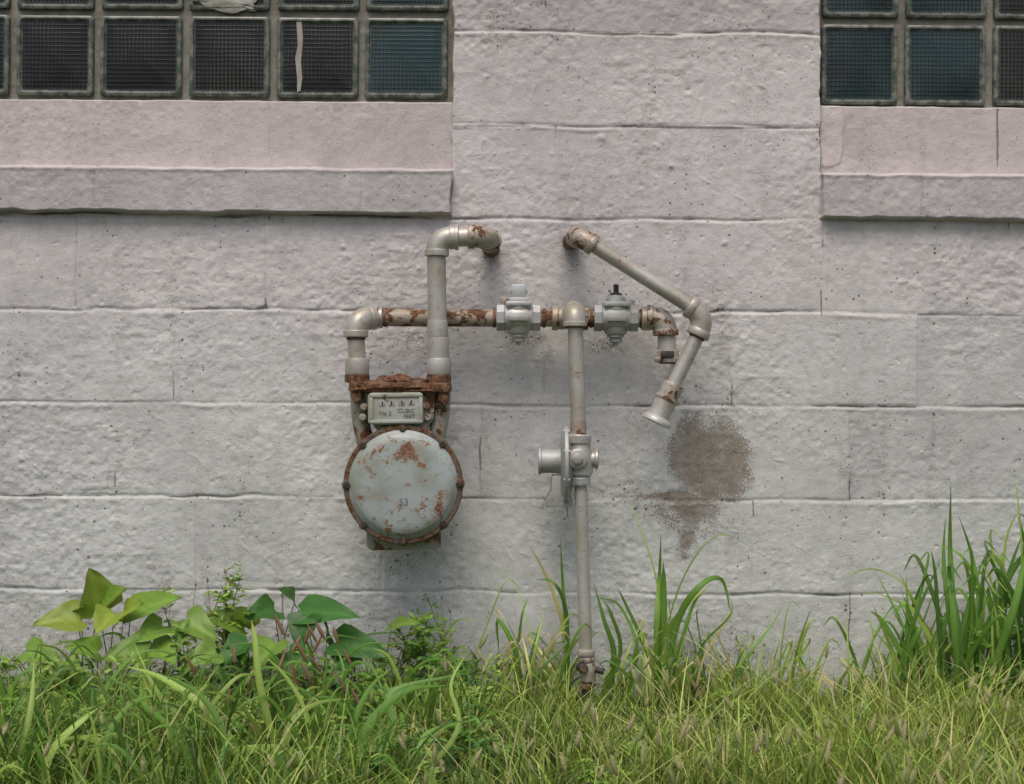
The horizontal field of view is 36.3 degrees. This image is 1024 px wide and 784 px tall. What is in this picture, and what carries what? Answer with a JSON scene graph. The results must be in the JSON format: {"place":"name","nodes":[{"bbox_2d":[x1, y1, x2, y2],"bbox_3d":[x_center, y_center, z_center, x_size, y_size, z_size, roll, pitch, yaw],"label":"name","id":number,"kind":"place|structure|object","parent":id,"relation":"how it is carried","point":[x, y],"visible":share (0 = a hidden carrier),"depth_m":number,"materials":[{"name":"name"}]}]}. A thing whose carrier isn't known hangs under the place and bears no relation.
{"place":"outdoors","nodes":[
{"label":"outdoors","id":0,"kind":"place"},
{"bbox_2d":[0,625,1023,783],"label":"ground","id":1,"kind":"structure","parent":0,"point":[493,770],"depth_m":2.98,"materials":[{"name":"green plant"}]},
{"bbox_2d":[12,568,420,740],"bbox_3d":[-0.652,0.532,3.174,0.788,0.334,0.542,0,0,-42],"label":"broadleaf weed","id":2,"kind":"object","parent":1,"relation":"on","point":[102,595],"visible":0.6,"depth_m":3.20,"materials":[{"name":"green plant"}]},
{"bbox_2d":[0,620,522,783],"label":"coarse grass","id":3,"kind":"structure","parent":1,"relation":"on","point":[391,696],"depth_m":2.69,"materials":[{"name":"green plant"}]},
{"bbox_2d":[165,568,450,761],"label":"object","id":4,"kind":"object","parent":1,"relation":"on","point":[304,657],"visible":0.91,"depth_m":2.99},
{"bbox_2d":[343,224,678,702],"bbox_3d":[0.000,0.192,3.330,0.711,1.086,0.184,0,0,0],"label":"gas pipework","id":5,"kind":"object","parent":1,"relation":"on","point":[437,318],"visible":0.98,"depth_m":3.26,"materials":[{"name":"paint"}]},
{"bbox_2d":[342,358,464,549],"bbox_3d":[-0.224,0.130,3.274,0.254,0.403,0.132,0,0,0],"label":"gas meter","id":6,"kind":"object","parent":5,"relation":"attached to","point":[403,483],"visible":1,"depth_m":3.22,"materials":[{"name":"paint"}]},
{"bbox_2d":[496,284,540,345],"bbox_3d":[0.014,-0.163,3.314,0.094,0.129,0.065,0,0,0],"label":"gas shutoff valve","id":7,"kind":"object","parent":5,"relation":"attached to","point":[518,317],"visible":1,"depth_m":3.29,"materials":[{"name":"metal"}]},
{"bbox_2d":[538,425,598,506],"bbox_3d":[0.110,0.156,3.291,0.110,0.170,0.154,0,0,-33],"label":"gas regulator","id":8,"kind":"object","parent":5,"relation":"attached to","point":[573,461],"visible":1,"depth_m":3.25,"materials":[{"name":"grey paint"}]},
{"bbox_2d":[593,284,638,345],"bbox_3d":[0.220,-0.163,3.314,0.094,0.131,0.065,0,0,0],"label":"gas shutoff valve","id":9,"kind":"object","parent":5,"relation":"attached to","point":[616,316],"visible":0.99,"depth_m":3.29,"materials":[{"name":"grey paint"}]},
{"bbox_2d":[0,0,1023,709],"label":"concrete block wall","id":10,"kind":"structure","parent":1,"relation":"on","point":[188,284],"depth_m":3.40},
{"bbox_2d":[0,0,448,99],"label":"glass blocks","id":11,"kind":"structure","parent":10,"relation":"attached to","point":[229,57],"depth_m":3.43,"materials":[{"name":"glass"}]},
{"bbox_2d":[191,0,256,12],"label":"mortar patch","id":12,"kind":"object","parent":11,"relation":"attached to","point":[237,5],"visible":1,"depth_m":3.42,"materials":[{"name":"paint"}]},
{"bbox_2d":[295,21,302,91],"bbox_3d":[-0.467,-0.736,3.429,0.017,0.158,0.002,0,0,0],"label":"paint flake","id":13,"kind":"object","parent":11,"relation":"attached to","point":[298,56],"visible":1,"depth_m":3.43,"materials":[{"name":"paint"}]},
{"bbox_2d":[562,226,711,428],"bbox_3d":[0.236,-0.137,3.298,0.351,0.426,0.153,0,0,27],"label":"vent pipe","id":14,"kind":"object","parent":10,"relation":"attached to","point":[696,313],"visible":1,"depth_m":3.26,"materials":[{"name":"metal"}]},
{"bbox_2d":[820,0,1023,106],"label":"glass blocks","id":15,"kind":"structure","parent":10,"relation":"attached to","point":[944,65],"depth_m":3.43,"materials":[{"name":"glass"}]},
{"bbox_2d":[0,563,1023,783],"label":"leaved weeds","id":16,"kind":"object","parent":1,"relation":"on","point":[413,651],"visible":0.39,"depth_m":3.08,"materials":[{"name":"green plant"}]},
{"bbox_2d":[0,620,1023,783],"bbox_3d":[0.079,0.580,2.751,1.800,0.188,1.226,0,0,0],"label":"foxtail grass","id":17,"kind":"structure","parent":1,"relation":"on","point":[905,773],"depth_m":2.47,"materials":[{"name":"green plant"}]},
{"bbox_2d":[423,491,935,710],"bbox_3d":[0.344,0.446,3.287,1.085,0.478,0.186,0,0,0],"label":"tall grass clump","id":18,"kind":"object","parent":1,"relation":"on","point":[661,655],"visible":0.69,"depth_m":3.30,"materials":[{"name":"green plant"}]},
{"bbox_2d":[842,463,1023,710],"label":"tall grass clump","id":19,"kind":"object","parent":1,"relation":"on","point":[1005,595],"visible":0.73,"depth_m":3.26,"materials":[{"name":"green plant"}]}
]}

